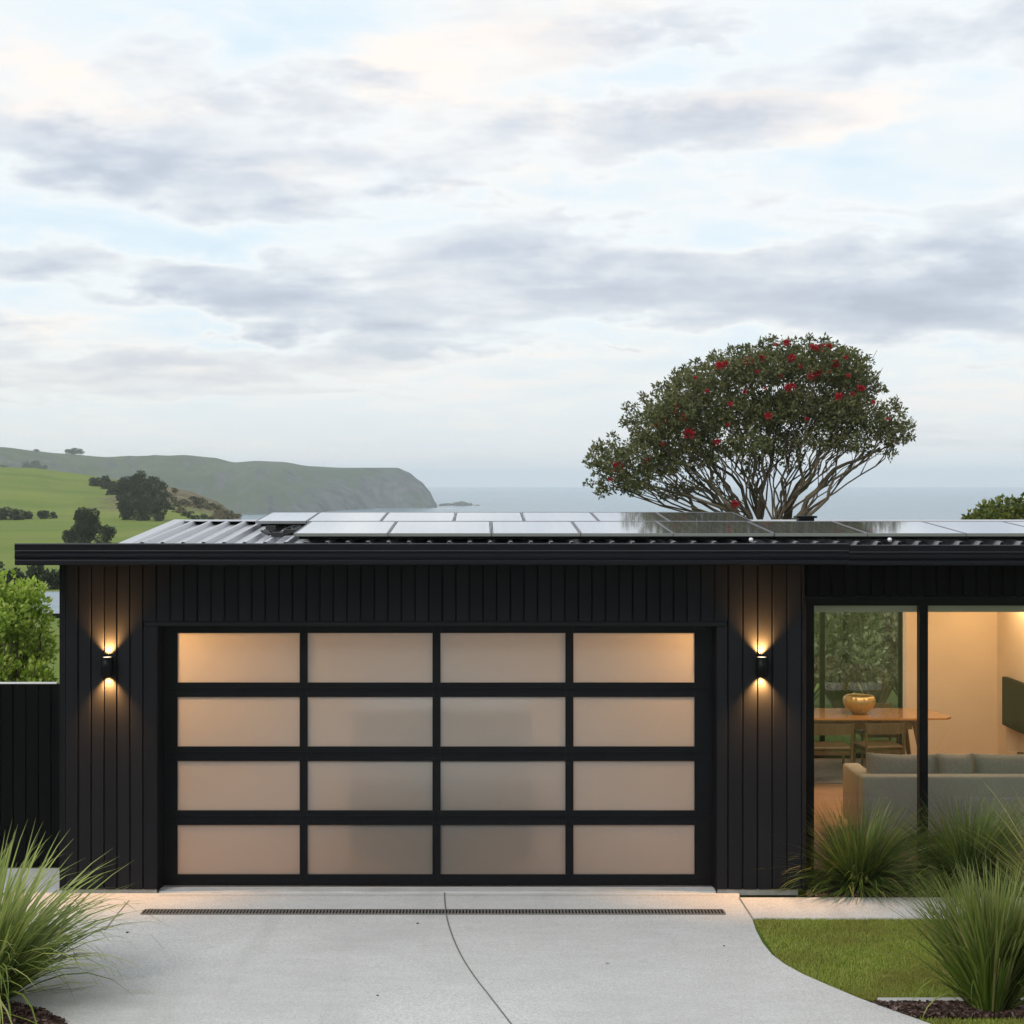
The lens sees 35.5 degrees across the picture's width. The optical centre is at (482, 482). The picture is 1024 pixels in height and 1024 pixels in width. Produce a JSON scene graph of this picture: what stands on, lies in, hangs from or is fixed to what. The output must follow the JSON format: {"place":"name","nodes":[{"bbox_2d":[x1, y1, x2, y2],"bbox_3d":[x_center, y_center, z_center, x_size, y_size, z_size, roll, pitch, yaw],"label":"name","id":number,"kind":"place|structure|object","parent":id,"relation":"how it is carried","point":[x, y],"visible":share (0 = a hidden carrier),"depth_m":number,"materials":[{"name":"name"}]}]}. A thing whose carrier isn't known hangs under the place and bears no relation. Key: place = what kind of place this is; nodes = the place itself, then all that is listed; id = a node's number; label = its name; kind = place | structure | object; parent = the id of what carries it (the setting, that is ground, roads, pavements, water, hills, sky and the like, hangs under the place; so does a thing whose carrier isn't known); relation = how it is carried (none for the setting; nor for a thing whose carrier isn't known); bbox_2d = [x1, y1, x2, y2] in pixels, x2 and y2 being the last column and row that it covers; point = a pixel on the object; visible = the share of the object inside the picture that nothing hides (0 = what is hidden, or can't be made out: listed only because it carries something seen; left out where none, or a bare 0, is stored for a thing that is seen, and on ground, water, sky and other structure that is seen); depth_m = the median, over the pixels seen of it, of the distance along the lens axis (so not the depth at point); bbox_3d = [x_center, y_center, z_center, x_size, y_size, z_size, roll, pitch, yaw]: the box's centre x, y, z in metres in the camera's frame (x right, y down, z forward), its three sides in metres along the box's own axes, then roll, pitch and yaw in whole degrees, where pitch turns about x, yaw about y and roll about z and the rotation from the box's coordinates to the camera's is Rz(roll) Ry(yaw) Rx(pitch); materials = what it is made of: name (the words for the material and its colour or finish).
{"place":"outdoors","nodes":[
{"label":"outdoors","id":0,"kind":"place"},
{"bbox_2d":[32,592,58,612],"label":"pond","id":1,"kind":"structure","parent":0,"point":[54,605],"depth_m":55.02,"materials":[{"name":"liquid"}]},
{"bbox_2d":[0,447,436,514],"bbox_3d":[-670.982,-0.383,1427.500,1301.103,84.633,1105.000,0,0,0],"label":"headland","id":2,"kind":"structure","parent":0,"point":[255,487],"depth_m":1301.97,"materials":[{"name":"green plant"}]},
{"bbox_2d":[21,462,30,467],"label":"tree","id":3,"kind":"object","parent":2,"relation":"on","point":[25,464],"visible":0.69,"depth_m":1143.66,"materials":[{"name":"green plant"}]},
{"bbox_2d":[29,460,40,468],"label":"tree","id":4,"kind":"object","parent":2,"relation":"on","point":[35,464],"visible":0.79,"depth_m":1136.20,"materials":[{"name":"green plant"}]},
{"bbox_2d":[71,448,80,453],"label":"tree","id":5,"kind":"object","parent":2,"relation":"on","point":[75,450],"visible":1,"depth_m":1335.70,"materials":[{"name":"green plant"}]},
{"bbox_2d":[0,868,929,1023],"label":"driveway","id":6,"kind":"structure","parent":0,"point":[407,969],"depth_m":11.74,"materials":[{"name":"concrete"}]},
{"bbox_2d":[0,682,58,866],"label":"side fence","id":7,"kind":"object","parent":6,"relation":"on","point":[29,753],"visible":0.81,"depth_m":14.73,"materials":[{"name":"black wood"}]},
{"bbox_2d":[140,909,725,914],"bbox_3d":[-0.407,3.555,13.213,4.811,0.030,0.148,0,0,0],"label":"channel drain","id":8,"kind":"object","parent":6,"relation":"on","point":[433,912],"visible":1,"depth_m":13.20,"materials":[{"name":"black metal"}]},
{"bbox_2d":[158,887,715,892],"bbox_3d":[-0.396,3.555,13.925,4.894,0.030,0.150,0,0,0],"label":"threshold","id":9,"kind":"object","parent":6,"relation":"on","point":[437,889],"depth_m":13.89,"materials":[{"name":"concrete"}]},
{"bbox_2d":[444,892,511,1023],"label":"driveway joint","id":10,"kind":"object","parent":6,"relation":"on","point":[468,966],"visible":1,"depth_m":11.73,"materials":[{"name":"grey concrete"}]},
{"bbox_2d":[0,467,1022,1018],"bbox_3d":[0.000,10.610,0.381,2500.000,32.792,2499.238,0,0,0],"label":"ground","id":11,"kind":"structure","parent":0,"point":[60,495],"depth_m":262.58,"materials":[{"name":"green plant"}]},
{"bbox_2d":[0,561,9,584],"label":"bush","id":12,"kind":"object","parent":11,"relation":"on","point":[1,566],"visible":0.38,"depth_m":82.10,"materials":[{"name":"green plant"}]},
{"bbox_2d":[0,507,11,519],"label":"bush","id":13,"kind":"object","parent":11,"relation":"on","point":[4,512],"visible":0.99,"depth_m":232.76,"materials":[{"name":"green plant"}]},
{"bbox_2d":[4,567,26,586],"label":"bush","id":14,"kind":"object","parent":11,"relation":"on","point":[18,574],"visible":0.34,"depth_m":82.62,"materials":[{"name":"green plant"}]},
{"bbox_2d":[8,508,24,519],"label":"bush","id":15,"kind":"object","parent":11,"relation":"on","point":[15,514],"visible":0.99,"depth_m":232.76,"materials":[{"name":"green plant"}]},
{"bbox_2d":[19,511,32,518],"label":"bush","id":16,"kind":"object","parent":11,"relation":"on","point":[28,515],"visible":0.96,"depth_m":235.48,"materials":[{"name":"green plant"}]},
{"bbox_2d":[0,570,58,681],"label":"lime shrub","id":17,"kind":"object","parent":11,"relation":"on","point":[19,615],"visible":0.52,"depth_m":16.92,"materials":[{"name":"green plant"}]},
{"bbox_2d":[0,1000,67,1023],"bbox_3d":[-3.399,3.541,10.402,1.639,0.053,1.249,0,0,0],"label":"bark mulch","id":18,"kind":"object","parent":11,"relation":"on","point":[40,1013],"visible":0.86,"depth_m":10.61,"materials":[{"name":"brown wood"}]},
{"bbox_2d":[0,819,169,1023],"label":"tussock grass","id":19,"kind":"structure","parent":18,"relation":"on","point":[25,957],"depth_m":10.95,"materials":[{"name":"green plant"}]},
{"bbox_2d":[25,565,48,589],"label":"bush","id":20,"kind":"object","parent":11,"relation":"on","point":[39,572],"visible":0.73,"depth_m":83.69,"materials":[{"name":"green plant"}]},
{"bbox_2d":[37,510,50,518],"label":"bush","id":21,"kind":"object","parent":11,"relation":"on","point":[41,514],"visible":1,"depth_m":235.62,"materials":[{"name":"green plant"}]},
{"bbox_2d":[46,568,58,589],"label":"bush","id":22,"kind":"object","parent":11,"relation":"on","point":[52,579],"visible":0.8,"depth_m":84.72,"materials":[{"name":"green plant"}]},
{"bbox_2d":[61,529,77,542],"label":"bush","id":23,"kind":"object","parent":11,"relation":"on","point":[68,536],"visible":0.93,"depth_m":147.74,"materials":[{"name":"green plant"}]},
{"bbox_2d":[70,506,101,542],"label":"tree","id":24,"kind":"object","parent":11,"relation":"on","point":[86,527],"visible":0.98,"depth_m":147.46,"materials":[{"name":"green plant"}]},
{"bbox_2d":[88,477,101,485],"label":"tree","id":25,"kind":"object","parent":11,"relation":"on","point":[94,481],"visible":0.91,"depth_m":354.23,"materials":[{"name":"green plant"}]},
{"bbox_2d":[99,475,110,488],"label":"tree","id":26,"kind":"object","parent":11,"relation":"on","point":[104,480],"visible":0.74,"depth_m":344.47,"materials":[{"name":"green plant"}]},
{"bbox_2d":[94,525,117,542],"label":"bush","id":27,"kind":"object","parent":11,"relation":"on","point":[106,533],"visible":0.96,"depth_m":145.81,"materials":[{"name":"green plant"}]},
{"bbox_2d":[105,481,118,494],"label":"tree","id":28,"kind":"object","parent":11,"relation":"on","point":[110,491],"visible":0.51,"depth_m":309.49,"materials":[{"name":"green plant"}]},
{"bbox_2d":[111,476,133,500],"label":"tree","id":29,"kind":"object","parent":11,"relation":"on","point":[123,485],"visible":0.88,"depth_m":281.54,"materials":[{"name":"green plant"}]},
{"bbox_2d":[115,493,137,519],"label":"tree","id":30,"kind":"object","parent":11,"relation":"on","point":[125,509],"visible":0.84,"depth_m":231.25,"materials":[{"name":"green plant"}]},
{"bbox_2d":[128,470,146,500],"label":"tree","id":31,"kind":"object","parent":11,"relation":"on","point":[137,481],"visible":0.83,"depth_m":286.16,"materials":[{"name":"green plant"}]},
{"bbox_2d":[129,496,151,520],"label":"tree","id":32,"kind":"object","parent":11,"relation":"on","point":[141,507],"visible":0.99,"depth_m":228.53,"materials":[{"name":"green plant"}]},
{"bbox_2d":[138,476,161,503],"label":"tree","id":33,"kind":"object","parent":11,"relation":"on","point":[147,485],"visible":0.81,"depth_m":275.67,"materials":[{"name":"green plant"}]},
{"bbox_2d":[148,500,170,520],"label":"tree","id":34,"kind":"object","parent":11,"relation":"on","point":[157,507],"visible":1,"depth_m":226.57,"materials":[{"name":"green plant"}]},
{"bbox_2d":[155,481,169,501],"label":"tree","id":35,"kind":"object","parent":11,"relation":"on","point":[161,487],"visible":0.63,"depth_m":267.58,"materials":[{"name":"green plant"}]},
{"bbox_2d":[172,507,186,512],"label":"scrub bush","id":36,"kind":"object","parent":11,"relation":"on","point":[180,510],"visible":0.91,"depth_m":248.78,"materials":[{"name":"green plant"}]},
{"bbox_2d":[186,515,201,519],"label":"scrub bush","id":37,"kind":"object","parent":11,"relation":"on","point":[194,517],"visible":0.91,"depth_m":238.81,"materials":[{"name":"green plant"}]},
{"bbox_2d":[190,497,205,501],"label":"scrub bush","id":38,"kind":"object","parent":11,"relation":"on","point":[198,498],"visible":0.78,"depth_m":292.74,"materials":[{"name":"green plant"}]},
{"bbox_2d":[204,504,214,509],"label":"scrub bush","id":39,"kind":"object","parent":11,"relation":"on","point":[207,507],"visible":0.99,"depth_m":281.81,"materials":[{"name":"green plant"}]},
{"bbox_2d":[212,504,223,509],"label":"scrub bush","id":40,"kind":"object","parent":11,"relation":"on","point":[218,507],"visible":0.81,"depth_m":290.65,"materials":[{"name":"green plant"}]},
{"bbox_2d":[215,515,226,519],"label":"scrub bush","id":41,"kind":"object","parent":11,"relation":"on","point":[221,517],"visible":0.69,"depth_m":258.67,"materials":[{"name":"green plant"}]},
{"bbox_2d":[14,519,1023,894],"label":"black house","id":42,"kind":"structure","parent":11,"relation":"on","point":[258,709],"depth_m":14.05,"materials":[{"name":"painted wood"},{"name":"metal"},{"name":"plaster"}]},
{"bbox_2d":[101,656,112,676],"bbox_3d":[-3.232,1.581,13.774,0.104,0.166,0.111,0,0,0],"label":"wall lamp","id":43,"kind":"object","parent":42,"relation":"attached to","point":[106,666],"visible":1,"depth_m":13.73,"materials":[{"name":"black metal"}]},
{"bbox_2d":[261,524,302,536],"bbox_3d":[-1.681,0.435,14.440,0.631,0.094,0.980,0,0,0],"label":"cable bundle","id":44,"kind":"object","parent":42,"relation":"on","point":[290,530],"visible":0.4,"depth_m":14.27,"materials":[{"name":"black"}]},
{"bbox_2d":[261,524,492,525],"bbox_3d":[0.198,0.395,15.100,4.580,0.037,0.030,0,0,0],"label":"mounting rail","id":45,"kind":"object","parent":42,"relation":"attached to","point":[291,524],"visible":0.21,"depth_m":15.09,"materials":[{"name":"black metal"}]},
{"bbox_2d":[255,512,318,523],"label":"solar panel","id":46,"kind":"object","parent":45,"relation":"on","point":[287,518],"visible":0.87,"depth_m":15.26,"materials":[{"name":"black glass"}]},
{"bbox_2d":[307,512,387,523],"bbox_3d":[-1.296,0.339,15.514,0.684,0.026,1.208,0,3,0],"label":"solar panel","id":47,"kind":"object","parent":45,"relation":"on","point":[349,516],"visible":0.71,"depth_m":15.52,"materials":[{"name":"black glass"}]},
{"bbox_2d":[381,512,455,521],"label":"solar panel","id":48,"kind":"object","parent":45,"relation":"on","point":[419,516],"visible":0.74,"depth_m":15.52,"materials":[{"name":"black glass"}]},
{"bbox_2d":[454,512,523,520],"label":"solar panel","id":49,"kind":"object","parent":45,"relation":"on","point":[488,516],"visible":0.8,"depth_m":15.52,"materials":[{"name":"black glass"}]},
{"bbox_2d":[521,512,597,520],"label":"solar panel","id":50,"kind":"object","parent":45,"relation":"on","point":[558,516],"visible":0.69,"depth_m":15.52,"materials":[{"name":"black glass"}]},
{"bbox_2d":[591,512,668,520],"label":"solar panel","id":51,"kind":"object","parent":45,"relation":"on","point":[627,516],"visible":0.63,"depth_m":15.52,"materials":[{"name":"black glass"}]},
{"bbox_2d":[656,512,751,520],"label":"solar panel","id":52,"kind":"object","parent":45,"relation":"on","point":[701,516],"visible":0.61,"depth_m":15.52,"materials":[{"name":"black glass"}]},
{"bbox_2d":[163,626,711,885],"bbox_3d":[-0.394,2.387,14.069,4.819,2.306,0.051,0,0,0],"label":"garage door","id":53,"kind":"structure","parent":42,"relation":"in","point":[293,755],"depth_m":14.07,"materials":[{"name":"glass"}]},
{"bbox_2d":[299,535,1023,538],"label":"mounting rail","id":54,"kind":"object","parent":42,"relation":"attached to","point":[659,537],"visible":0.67,"depth_m":13.71,"materials":[{"name":"black metal"}]},
{"bbox_2d":[294,521,395,535],"bbox_3d":[-1.200,0.406,14.211,0.794,0.027,1.374,0,3,0],"label":"solar panel","id":55,"kind":"object","parent":54,"relation":"on","point":[347,528],"visible":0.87,"depth_m":14.06,"materials":[{"name":"black glass"}]},
{"bbox_2d":[388,521,490,535],"bbox_3d":[-0.362,0.406,14.211,0.870,0.027,1.374,0,3,0],"label":"solar panel","id":56,"kind":"object","parent":54,"relation":"on","point":[441,528],"visible":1,"depth_m":14.06,"materials":[{"name":"black glass"}]},
{"bbox_2d":[491,521,579,535],"bbox_3d":[0.452,0.406,14.211,0.747,0.027,1.374,0,3,0],"label":"solar panel","id":57,"kind":"object","parent":54,"relation":"on","point":[534,528],"visible":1,"depth_m":14.06,"materials":[{"name":"black glass"}]},
{"bbox_2d":[572,521,672,535],"bbox_3d":[1.220,0.406,14.211,0.776,0.027,1.374,0,3,0],"label":"solar panel","id":58,"kind":"object","parent":54,"relation":"on","point":[619,528],"visible":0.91,"depth_m":14.06,"materials":[{"name":"black glass"}]},
{"bbox_2d":[656,521,773,535],"bbox_3d":[2.037,0.406,14.211,0.847,0.027,1.374,0,3,0],"label":"solar panel","id":59,"kind":"object","parent":54,"relation":"on","point":[711,528],"visible":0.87,"depth_m":14.06,"materials":[{"name":"black glass"}]},
{"bbox_2d":[748,521,866,535],"bbox_3d":[2.861,0.406,14.211,0.781,0.027,1.374,0,3,0],"label":"solar panel","id":60,"kind":"object","parent":54,"relation":"on","point":[804,528],"visible":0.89,"depth_m":14.06,"materials":[{"name":"black glass"}]},
{"bbox_2d":[833,521,965,535],"bbox_3d":[3.671,0.406,14.211,0.828,0.027,1.374,0,3,0],"label":"solar panel","id":61,"kind":"object","parent":54,"relation":"on","point":[895,528],"visible":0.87,"depth_m":14.06,"materials":[{"name":"black glass"}]},
{"bbox_2d":[923,521,1023,535],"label":"solar panel","id":62,"kind":"object","parent":54,"relation":"on","point":[985,528],"visible":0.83,"depth_m":14.17,"materials":[{"name":"black glass"}]},
{"bbox_2d":[1003,521,1023,525],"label":"solar panel","id":63,"kind":"object","parent":54,"relation":"on","point":[1020,523],"visible":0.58,"depth_m":14.75,"materials":[{"name":"black glass"}]},
{"bbox_2d":[756,656,767,676],"bbox_3d":[2.402,1.581,13.774,0.104,0.166,0.111,0,0,0],"label":"wall lamp","id":64,"kind":"object","parent":42,"relation":"attached to","point":[761,666],"visible":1,"depth_m":13.73,"materials":[{"name":"black metal"}]},
{"bbox_2d":[794,516,816,520],"bbox_3d":[3.146,0.376,15.600,0.200,0.105,0.160,0,0,0],"label":"roof vent","id":65,"kind":"object","parent":42,"relation":"on","point":[804,518],"visible":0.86,"depth_m":15.54,"materials":[{"name":"black metal"}]},
{"bbox_2d":[814,612,901,757],"bbox_3d":[4.063,2.300,20.355,2.527,2.400,0.070,0,0,0],"label":"window frame","id":66,"kind":"structure","parent":42,"relation":"in","point":[821,614],"depth_m":20.32,"materials":[{"name":"black metal"}]},
{"bbox_2d":[814,759,936,783],"bbox_3d":[4.500,3.494,19.400,2.800,0.011,1.600,0,0,0],"label":"rug","id":67,"kind":"object","parent":42,"relation":"on","point":[827,771],"visible":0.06,"depth_m":19.39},
{"bbox_2d":[814,723,853,786],"bbox_3d":[4.007,3.123,18.528,0.497,0.732,0.487,0,0,0],"label":"dining chair","id":68,"kind":"object","parent":67,"relation":"on","point":[844,747],"visible":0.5,"depth_m":18.34,"materials":[{"name":"brown wood"}]},
{"bbox_2d":[853,703,899,765],"bbox_3d":[4.876,3.123,19.842,0.497,0.732,0.487,0,0,0],"label":"dining chair","id":69,"kind":"object","parent":67,"relation":"on","point":[860,732],"visible":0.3,"depth_m":19.63,"materials":[{"name":"brown wood"}]},
{"bbox_2d":[853,722,906,762],"bbox_3d":[4.609,3.123,18.599,0.497,0.732,0.487,0,0,-8],"label":"dining chair","id":70,"kind":"object","parent":67,"relation":"on","point":[866,745],"visible":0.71,"depth_m":18.42,"materials":[{"name":"brown wood"}]},
{"bbox_2d":[814,708,950,753],"bbox_3d":[4.250,3.121,19.095,2.500,0.743,0.850,0,0,0],"label":"dining table","id":71,"kind":"object","parent":67,"relation":"on","point":[833,716],"visible":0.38,"depth_m":18.82,"materials":[{"name":"brown wood"}]},
{"bbox_2d":[843,693,875,713],"bbox_3d":[4.483,2.640,19.050,0.379,0.218,0.385,0,0,0],"label":"fluted bowl","id":72,"kind":"object","parent":71,"relation":"on","point":[855,703],"visible":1,"depth_m":18.92,"materials":[{"name":"brown metal"}]},
{"bbox_2d":[805,596,1023,874],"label":"window frame","id":73,"kind":"structure","parent":42,"relation":"in","point":[922,603],"depth_m":14.41,"materials":[{"name":"black metal"}]},
{"bbox_2d":[843,763,1023,835],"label":"sofa","id":74,"kind":"object","parent":42,"relation":"on","point":[859,781],"visible":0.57,"depth_m":15.50,"materials":[{"name":"fabric"}]},
{"bbox_2d":[866,752,936,773],"bbox_3d":[4.145,2.890,15.840,0.685,0.422,0.194,2,-8,0],"label":"sofa cushion","id":75,"kind":"object","parent":74,"relation":"on","point":[877,763],"visible":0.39,"depth_m":15.78,"materials":[{"name":"fabric"}]},
{"bbox_2d":[936,753,973,773],"bbox_3d":[4.682,2.890,15.840,0.358,0.421,0.194,0,-8,0],"label":"sofa cushion","id":76,"kind":"object","parent":74,"relation":"on","point":[955,763],"visible":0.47,"depth_m":15.78,"materials":[{"name":"fabric"}]},
{"bbox_2d":[973,753,1023,773],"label":"sofa cushion","id":77,"kind":"object","parent":74,"relation":"on","point":[998,764],"visible":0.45,"depth_m":15.78,"materials":[{"name":"fabric"}]},
{"bbox_2d":[1002,676,1023,733],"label":"television","id":78,"kind":"object","parent":42,"relation":"attached to","point":[1013,704],"visible":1,"depth_m":19.47,"materials":[{"name":"black"}]},
{"bbox_2d":[581,332,916,519],"bbox_3d":[4.650,0.558,28.020,5.850,6.353,2.676,0,0,0],"label":"flowering tree","id":79,"kind":"object","parent":11,"relation":"on","point":[766,407],"visible":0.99,"depth_m":27.50,"materials":[{"name":"green plant"}]},
{"bbox_2d":[814,612,855,700],"bbox_3d":[5.052,2.354,25.316,1.590,2.520,1.773,0,0,-30],"label":"garden shrub","id":80,"kind":"object","parent":11,"relation":"on","point":[834,665],"visible":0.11,"depth_m":24.87,"materials":[{"name":"green plant"}]},
{"bbox_2d":[814,612,892,707],"bbox_3d":[5.697,2.323,25.692,1.790,2.585,1.716,0,0,0],"label":"garden shrub","id":81,"kind":"object","parent":11,"relation":"on","point":[835,698],"visible":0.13,"depth_m":25.30,"materials":[{"name":"green plant"}]},
{"bbox_2d":[814,612,897,702],"bbox_3d":[6.129,2.350,25.306,1.658,2.530,1.850,0,0,-37],"label":"garden shrub","id":82,"kind":"object","parent":11,"relation":"on","point":[880,651],"visible":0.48,"depth_m":24.86,"materials":[{"name":"green plant"}]},
{"bbox_2d":[860,612,897,696],"bbox_3d":[6.811,2.243,25.446,1.792,2.742,1.774,0,0,0],"label":"garden shrub","id":83,"kind":"object","parent":11,"relation":"on","point":[892,683],"visible":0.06,"depth_m":25.13,"materials":[{"name":"green plant"}]},
{"bbox_2d":[805,874,1023,897],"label":"bark mulch","id":84,"kind":"object","parent":11,"relation":"on","point":[820,894],"visible":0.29,"depth_m":13.81,"materials":[{"name":"brown wood"}]},
{"bbox_2d":[750,791,975,906],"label":"tussock grass","id":85,"kind":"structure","parent":84,"relation":"on","point":[846,869],"depth_m":13.87,"materials":[{"name":"green plant"}]},
{"bbox_2d":[863,784,1023,906],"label":"tussock grass","id":86,"kind":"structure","parent":84,"relation":"on","point":[948,848],"depth_m":13.91,"materials":[{"name":"green plant"}]},
{"bbox_2d":[872,999,1023,1018],"bbox_3d":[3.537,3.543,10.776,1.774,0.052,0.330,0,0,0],"label":"bark mulch","id":87,"kind":"object","parent":11,"relation":"on","point":[942,1008],"visible":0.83,"depth_m":10.73,"materials":[{"name":"brown wood"}]},
{"bbox_2d":[847,853,1023,1017],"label":"tussock grass","id":88,"kind":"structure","parent":87,"relation":"on","point":[983,947],"depth_m":10.64,"materials":[{"name":"green plant"}]},
{"bbox_2d":[877,997,1023,1001],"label":"edging strip","id":89,"kind":"object","parent":11,"relation":"on","point":[887,999],"visible":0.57,"depth_m":10.97,"materials":[{"name":"concrete"}]},
{"bbox_2d":[961,504,1004,519],"bbox_3d":[8.084,2.049,26.547,1.532,3.404,1.492,0,0,0],"label":"rounded tree","id":90,"kind":"object","parent":11,"relation":"on","point":[976,515],"visible":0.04,"depth_m":26.45,"materials":[{"name":"green plant"}]},
{"bbox_2d":[961,492,1023,519],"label":"rounded tree","id":91,"kind":"object","parent":11,"relation":"on","point":[1011,508],"visible":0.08,"depth_m":26.96,"materials":[{"name":"green plant"}]},
{"bbox_2d":[0,0,1023,486],"label":"sky","id":92,"kind":"structure","parent":0,"point":[443,243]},
{"bbox_2d":[241,487,1023,519],"bbox_3d":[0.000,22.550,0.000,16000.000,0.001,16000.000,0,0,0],"label":"sea","id":93,"kind":"structure","parent":0,"point":[899,503],"depth_m":1915.81,"materials":[{"name":"liquid"}]},
{"bbox_2d":[451,501,466,505],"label":"sea rock","id":94,"kind":"object","parent":93,"relation":"in","point":[461,503],"visible":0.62,"depth_m":1555.34,"materials":[{"name":"grey stone"}]},
{"bbox_2d":[814,734,896,751],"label":"lawn","id":95,"kind":"structure","parent":0,"point":[846,739],"depth_m":22.24,"materials":[{"name":"green plant"}]},
{"bbox_2d":[740,897,1021,919],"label":"path","id":96,"kind":"structure","parent":0,"point":[783,908],"depth_m":13.36,"materials":[{"name":"concrete"}]},
{"bbox_2d":[753,916,1023,1000],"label":"lawn","id":97,"kind":"structure","parent":0,"point":[762,938],"depth_m":12.05,"materials":[{"name":"green plant"}]},
{"bbox_2d":[918,1016,1023,1023],"bbox_3d":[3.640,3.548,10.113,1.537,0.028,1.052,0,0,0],"label":"lawn grass","id":98,"kind":"structure","parent":0,"point":[932,1021],"depth_m":10.56,"materials":[{"name":"green plant"}]},
{"bbox_2d":[925,773,1023,896],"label":"tussock grass","id":99,"kind":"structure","parent":0,"point":[1021,875],"depth_m":12.09,"materials":[{"name":"green plant"}]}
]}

